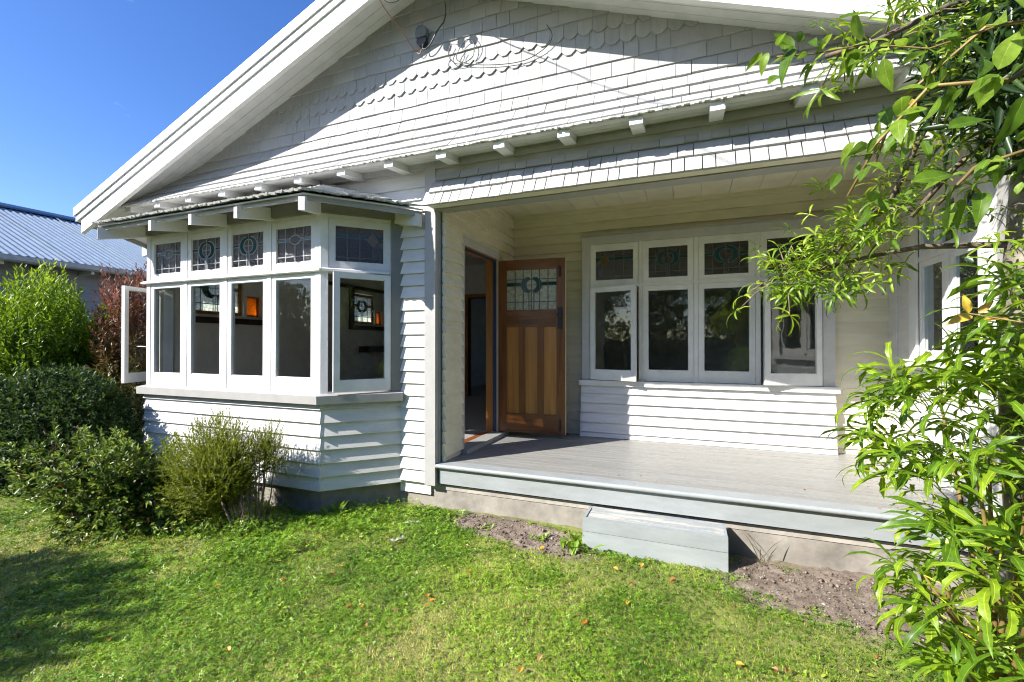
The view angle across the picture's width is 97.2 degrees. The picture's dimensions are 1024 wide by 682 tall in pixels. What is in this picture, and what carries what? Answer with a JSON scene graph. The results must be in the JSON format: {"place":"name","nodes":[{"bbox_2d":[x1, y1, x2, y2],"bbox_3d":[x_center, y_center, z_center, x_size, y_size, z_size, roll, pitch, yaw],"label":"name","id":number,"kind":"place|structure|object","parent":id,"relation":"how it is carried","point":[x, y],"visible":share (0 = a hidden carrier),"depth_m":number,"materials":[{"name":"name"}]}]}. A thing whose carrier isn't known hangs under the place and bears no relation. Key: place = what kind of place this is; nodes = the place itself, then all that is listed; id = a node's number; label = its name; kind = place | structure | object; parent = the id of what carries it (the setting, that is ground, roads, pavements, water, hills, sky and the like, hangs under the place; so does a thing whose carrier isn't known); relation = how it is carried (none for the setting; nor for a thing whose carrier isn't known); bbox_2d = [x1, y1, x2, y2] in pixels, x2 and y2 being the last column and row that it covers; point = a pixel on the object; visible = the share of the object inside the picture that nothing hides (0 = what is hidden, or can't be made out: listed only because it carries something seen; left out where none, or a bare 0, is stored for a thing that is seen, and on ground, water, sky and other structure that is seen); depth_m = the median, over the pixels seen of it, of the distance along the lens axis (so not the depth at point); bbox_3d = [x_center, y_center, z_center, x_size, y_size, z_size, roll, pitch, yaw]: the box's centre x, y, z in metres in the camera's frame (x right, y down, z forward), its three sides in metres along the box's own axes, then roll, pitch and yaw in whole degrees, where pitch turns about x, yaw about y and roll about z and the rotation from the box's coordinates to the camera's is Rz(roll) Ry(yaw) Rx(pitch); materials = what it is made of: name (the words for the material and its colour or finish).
{"place":"outdoors","nodes":[
{"label":"outdoors","id":0,"kind":"place"},
{"bbox_2d":[0,0,975,235],"label":"sky","id":1,"kind":"structure","parent":0,"point":[86,85],"materials":[{"name":"blue"}]},
{"bbox_2d":[0,427,1008,681],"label":"ground","id":2,"kind":"structure","parent":0,"point":[814,573],"depth_m":2.54,"materials":[{"name":"green plant"}]},
{"bbox_2d":[0,258,119,450],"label":"tall bush","id":3,"kind":"object","parent":2,"relation":"on","point":[21,319],"visible":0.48,"depth_m":6.25,"materials":[{"name":"green plant"}]},
{"bbox_2d":[0,362,144,495],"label":"hedge","id":4,"kind":"object","parent":2,"relation":"on","point":[111,400],"visible":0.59,"depth_m":4.49,"materials":[{"name":"green plant"}]},
{"bbox_2d":[0,202,146,403],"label":"neighbour house","id":5,"kind":"structure","parent":2,"relation":"on","point":[29,236],"depth_m":9.11,"materials":[{"name":"blue metal"}]},
{"bbox_2d":[69,302,139,432],"bbox_3d":[-6.319,0.507,7.041,0.785,2.382,0.970,0,0,21],"label":"tall bush","id":6,"kind":"object","parent":2,"relation":"on","point":[94,329],"visible":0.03,"depth_m":6.83,"materials":[{"name":"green plant"}]},
{"bbox_2d":[82,261,146,442],"bbox_3d":[-5.530,0.304,6.624,1.132,2.967,1.194,0,-1,-35],"label":"purple bush","id":7,"kind":"object","parent":2,"relation":"on","point":[136,309],"visible":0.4,"depth_m":6.47,"materials":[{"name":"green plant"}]},
{"bbox_2d":[0,422,230,545],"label":"azalea shrub","id":8,"kind":"object","parent":2,"relation":"on","point":[118,495],"visible":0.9,"depth_m":3.54,"materials":[{"name":"green plant"}]},
{"bbox_2d":[152,406,275,536],"bbox_3d":[-2.470,1.047,3.697,0.939,1.025,0.757,0,0,21],"label":"heath shrub","id":9,"kind":"object","parent":2,"relation":"on","point":[221,472],"visible":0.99,"depth_m":3.60,"materials":[{"name":"green plant"}]},
{"bbox_2d":[4,487,468,581],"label":"weeds","id":10,"kind":"object","parent":2,"relation":"on","point":[353,518],"visible":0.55,"depth_m":3.59,"materials":[{"name":"green plant"}]},
{"bbox_2d":[245,416,289,531],"bbox_3d":[-2.025,1.092,3.753,0.471,0.928,0.312,0,0,21],"label":"heath shrub","id":11,"kind":"object","parent":2,"relation":"on","point":[268,443],"visible":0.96,"depth_m":3.72,"materials":[{"name":"plant"}]},
{"bbox_2d":[317,499,350,515],"bbox_3d":[-1.534,1.448,3.900,0.244,0.134,0.266,0,-1,-37],"label":"weed","id":12,"kind":"object","parent":2,"relation":"on","point":[341,507],"visible":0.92,"depth_m":3.92,"materials":[{"name":"green plant"}]},
{"bbox_2d":[0,496,938,680],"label":"broadleaf weeds","id":13,"kind":"object","parent":2,"relation":"on","point":[804,671],"visible":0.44,"depth_m":2.58,"materials":[{"name":"green plant"}]},
{"bbox_2d":[475,522,494,529],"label":"weed","id":14,"kind":"object","parent":2,"relation":"on","point":[487,526],"visible":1,"depth_m":3.65,"materials":[{"name":"green plant"}]},
{"bbox_2d":[0,496,1001,681],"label":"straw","id":15,"kind":"object","parent":2,"relation":"on","point":[367,610],"visible":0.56,"depth_m":2.45,"materials":[{"name":"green plant"}]},
{"bbox_2d":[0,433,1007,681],"bbox_3d":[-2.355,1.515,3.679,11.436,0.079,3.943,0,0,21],"label":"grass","id":16,"kind":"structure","parent":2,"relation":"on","point":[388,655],"depth_m":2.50,"materials":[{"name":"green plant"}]},
{"bbox_2d":[529,531,549,542],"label":"weed","id":17,"kind":"object","parent":2,"relation":"on","point":[543,536],"visible":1,"depth_m":3.43,"materials":[{"name":"green plant"}]},
{"bbox_2d":[73,0,1012,589],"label":"weatherboard house","id":18,"kind":"structure","parent":2,"relation":"on","point":[385,258],"depth_m":4.21,"materials":[{"name":"wood"}]},
{"bbox_2d":[121,286,163,382],"bbox_3d":[-4.191,-0.070,5.130,0.036,1.055,0.518,0,0,2],"label":"window","id":19,"kind":"structure","parent":18,"relation":"in","point":[126,377],"depth_m":4.92,"materials":[{"name":"white paint"}]},
{"bbox_2d":[159,246,168,273],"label":"window","id":20,"kind":"structure","parent":18,"relation":"in","point":[165,260],"depth_m":5.36,"materials":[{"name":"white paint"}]},
{"bbox_2d":[150,282,182,384],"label":"window","id":21,"kind":"structure","parent":18,"relation":"in","point":[156,377],"depth_m":4.79,"materials":[{"name":"white paint"}]},
{"bbox_2d":[151,235,183,280],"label":"window","id":22,"kind":"structure","parent":18,"relation":"in","point":[154,242],"depth_m":4.76,"materials":[{"name":"white paint"}]},
{"bbox_2d":[160,244,174,372],"bbox_3d":[-4.034,-0.323,5.188,0.102,1.596,0.707,0,0,-24],"label":"window frame","id":23,"kind":"structure","parent":18,"relation":"in","point":[169,294],"depth_m":5.43,"materials":[{"name":"white paint"}]},
{"bbox_2d":[187,279,222,386],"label":"window","id":24,"kind":"structure","parent":18,"relation":"in","point":[193,379],"depth_m":4.57,"materials":[{"name":"white paint"}]},
{"bbox_2d":[187,230,222,277],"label":"window","id":25,"kind":"structure","parent":18,"relation":"in","point":[191,273],"depth_m":4.54,"materials":[{"name":"white paint"}]},
{"bbox_2d":[196,268,241,315],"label":"window","id":26,"kind":"structure","parent":18,"relation":"in","point":[207,297],"depth_m":6.15,"materials":[{"name":"clear glass"}]},
{"bbox_2d":[141,214,321,393],"bbox_3d":[-2.806,-0.329,4.437,2.470,1.596,0.126,0,0,21],"label":"window frame","id":27,"kind":"structure","parent":18,"relation":"in","point":[269,273],"depth_m":4.40,"materials":[{"name":"white paint"}]},
{"bbox_2d":[227,276,266,388],"bbox_3d":[-2.526,-0.077,4.321,0.531,1.058,0.036,0,0,21],"label":"window","id":28,"kind":"structure","parent":18,"relation":"in","point":[233,381],"depth_m":4.35,"materials":[{"name":"white paint"}]},
{"bbox_2d":[227,224,266,274],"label":"window","id":29,"kind":"structure","parent":18,"relation":"in","point":[231,269],"depth_m":4.32,"materials":[{"name":"white paint"}]},
{"bbox_2d":[247,297,257,316],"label":"window","id":30,"kind":"structure","parent":18,"relation":"in","point":[252,302],"depth_m":6.72,"materials":[{"name":"orange glass"}]},
{"bbox_2d":[271,272,314,391],"bbox_3d":[-1.981,-0.079,4.107,0.531,1.058,0.036,0,0,21],"label":"window","id":31,"kind":"structure","parent":18,"relation":"in","point":[278,382],"depth_m":4.13,"materials":[{"name":"white paint"}]},
{"bbox_2d":[272,218,314,270],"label":"window","id":32,"kind":"structure","parent":18,"relation":"in","point":[276,266],"depth_m":4.11,"materials":[{"name":"white paint"}]},
{"bbox_2d":[328,218,389,271],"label":"window","id":33,"kind":"structure","parent":18,"relation":"in","point":[372,240],"depth_m":4.11,"materials":[{"name":"white paint"}]},
{"bbox_2d":[319,213,403,393],"bbox_3d":[-1.366,-0.331,4.136,0.750,1.596,0.126,0,0,-24],"label":"window frame","id":34,"kind":"structure","parent":18,"relation":"in","point":[395,229],"depth_m":4.19,"materials":[{"name":"white paint"}]},
{"bbox_2d":[333,271,390,392],"bbox_3d":[-1.349,-0.078,4.066,0.498,1.055,0.036,0,0,-31],"label":"window","id":35,"kind":"structure","parent":18,"relation":"in","point":[339,385],"depth_m":4.03,"materials":[{"name":"white paint"}]},
{"bbox_2d":[355,294,372,323],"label":"window","id":36,"kind":"structure","parent":18,"relation":"in","point":[363,303],"depth_m":9.00,"materials":[{"name":"clear glass"}]},
{"bbox_2d":[376,312,379,324],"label":"window","id":37,"kind":"structure","parent":18,"relation":"in","point":[377,313],"depth_m":9.42,"materials":[{"name":"orange glass"}]},
{"bbox_2d":[379,0,421,53],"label":"cable","id":38,"kind":"object","parent":18,"relation":"attached to","point":[401,30],"visible":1,"depth_m":4.07,"materials":[{"name":"white metal"}]},
{"bbox_2d":[415,24,428,48],"bbox_3d":[-0.812,-2.748,4.074,0.116,0.180,0.055,0,0,21],"label":"junction box","id":39,"kind":"object","parent":18,"relation":"attached to","point":[422,34],"visible":0.98,"depth_m":4.05,"materials":[{"name":"grey plastic"}]},
{"bbox_2d":[422,0,445,49],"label":"cable","id":40,"kind":"object","parent":18,"relation":"attached to","point":[437,29],"visible":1,"depth_m":3.98,"materials":[{"name":"black rubber"}]},
{"bbox_2d":[448,25,551,64],"bbox_3d":[-0.118,-2.465,3.802,0.957,0.307,0.065,0,0,25],"label":"cable","id":41,"kind":"object","parent":18,"relation":"attached to","point":[490,64],"visible":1,"depth_m":3.88,"materials":[{"name":"black rubber"}]},
{"bbox_2d":[498,257,565,434],"bbox_3d":[0.228,0.057,5.214,0.794,2.000,0.116,0,0,21],"label":"door","id":42,"kind":"structure","parent":18,"relation":"in","point":[531,292],"depth_m":5.20,"materials":[{"name":"brown wood"}]},
{"bbox_2d":[590,285,636,380],"bbox_3d":[1.148,-0.086,5.133,0.541,1.065,0.036,0,-1,34],"label":"window","id":43,"kind":"structure","parent":18,"relation":"in","point":[596,374],"depth_m":5.10,"materials":[{"name":"white paint"}]},
{"bbox_2d":[590,242,638,284],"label":"window","id":44,"kind":"structure","parent":18,"relation":"in","point":[629,245],"depth_m":5.23,"materials":[{"name":"white paint"}]},
{"bbox_2d":[643,237,693,281],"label":"window","id":45,"kind":"structure","parent":18,"relation":"in","point":[688,241],"depth_m":5.00,"materials":[{"name":"white paint"}]},
{"bbox_2d":[643,284,693,381],"bbox_3d":[1.733,-0.086,5.012,0.530,1.069,0.036,0,0,21],"label":"window","id":46,"kind":"structure","parent":18,"relation":"in","point":[648,375],"depth_m":4.99,"materials":[{"name":"white paint"}]},
{"bbox_2d":[590,232,821,384],"bbox_3d":[2.011,-0.340,4.927,2.311,1.582,0.090,0,0,21],"label":"window frame","id":47,"kind":"structure","parent":18,"relation":"in","point":[696,281],"depth_m":4.88,"materials":[{"name":"white paint"}]},
{"bbox_2d":[698,232,754,278],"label":"window","id":48,"kind":"structure","parent":18,"relation":"in","point":[702,240],"depth_m":4.79,"materials":[{"name":"white paint"}]},
{"bbox_2d":[698,281,755,383],"bbox_3d":[2.279,-0.087,4.797,0.545,1.069,0.036,0,0,21],"label":"window","id":49,"kind":"structure","parent":18,"relation":"in","point":[739,377],"depth_m":4.77,"materials":[{"name":"white paint"}]},
{"bbox_2d":[760,227,821,275],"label":"window","id":50,"kind":"structure","parent":18,"relation":"in","point":[764,235],"depth_m":4.61,"materials":[{"name":"white paint"}]},
{"bbox_2d":[763,278,822,385],"bbox_3d":[2.792,-0.091,4.488,0.528,1.065,0.036,0,0,8],"label":"window","id":51,"kind":"structure","parent":18,"relation":"in","point":[789,379],"depth_m":4.47,"materials":[{"name":"white paint"}]},
{"bbox_2d":[919,200,936,256],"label":"window","id":52,"kind":"structure","parent":18,"relation":"in","point":[922,238],"depth_m":3.71,"materials":[{"name":"white paint"}]},
{"bbox_2d":[919,254,944,358],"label":"window","id":53,"kind":"structure","parent":18,"relation":"in","point":[923,275],"depth_m":3.70,"materials":[{"name":"white paint"}]},
{"bbox_2d":[937,189,957,249],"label":"window","id":54,"kind":"structure","parent":18,"relation":"in","point":[954,195],"depth_m":3.45,"materials":[{"name":"white paint"}]},
{"bbox_2d":[933,190,977,350],"bbox_3d":[6.726,-0.461,5.690,3.873,4.250,2.572,0,0,21],"label":"boundary hedge","id":55,"kind":"object","parent":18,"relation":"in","point":[937,328],"visible":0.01,"depth_m":5.88,"materials":[{"name":"green plant"}]},
{"bbox_2d":[949,248,975,361],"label":"window","id":56,"kind":"structure","parent":18,"relation":"in","point":[954,256],"depth_m":3.27,"materials":[{"name":"white paint"}]},
{"bbox_2d":[957,178,977,241],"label":"window","id":57,"kind":"structure","parent":18,"relation":"in","point":[962,236],"depth_m":3.17,"materials":[{"name":"white paint"}]},
{"bbox_2d":[558,532,604,554],"bbox_3d":[0.486,1.451,3.283,0.343,0.119,0.260,0,0,-4],"label":"weed","id":58,"kind":"object","parent":2,"relation":"on","point":[574,547],"visible":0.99,"depth_m":3.24,"materials":[{"name":"green plant"}]},
{"bbox_2d":[582,506,727,571],"bbox_3d":[1.020,1.415,3.271,0.972,0.231,0.262,0,0,21],"label":"porch step","id":59,"kind":"object","parent":2,"relation":"on","point":[690,542],"visible":0.99,"depth_m":3.17,"materials":[{"name":"paint"}]},
{"bbox_2d":[445,513,1008,657],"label":"pebbles","id":60,"kind":"object","parent":2,"relation":"on","point":[821,580],"visible":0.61,"depth_m":2.79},
{"bbox_2d":[744,531,779,565],"bbox_3d":[1.664,1.409,3.042,0.266,0.220,0.301,0,-1,36],"label":"weed","id":61,"kind":"object","parent":2,"relation":"on","point":[760,552],"visible":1,"depth_m":3.05,"materials":[{"name":"green plant"}]},
{"bbox_2d":[726,0,1023,681],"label":"fivefinger tree","id":62,"kind":"object","parent":2,"relation":"on","point":[997,105],"visible":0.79,"depth_m":1.88,"materials":[{"name":"green plant"}]},
{"bbox_2d":[745,0,1023,324],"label":"climbing vine","id":63,"kind":"object","parent":62,"relation":"hanging from","point":[984,89],"visible":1,"depth_m":1.17,"materials":[{"name":"green plant"}]},
{"bbox_2d":[820,259,1023,681],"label":"fivefinger shrub","id":64,"kind":"object","parent":2,"relation":"on","point":[989,532],"visible":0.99,"depth_m":1.57,"materials":[{"name":"green plant"}]},
{"bbox_2d":[933,190,977,350],"bbox_3d":[7.126,-0.561,6.036,4.249,4.447,4.047,0,0,-24],"label":"garden tree","id":65,"kind":"object","parent":2,"relation":"on","point":[968,269],"visible":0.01,"depth_m":5.63,"materials":[{"name":"plant"}]}
]}

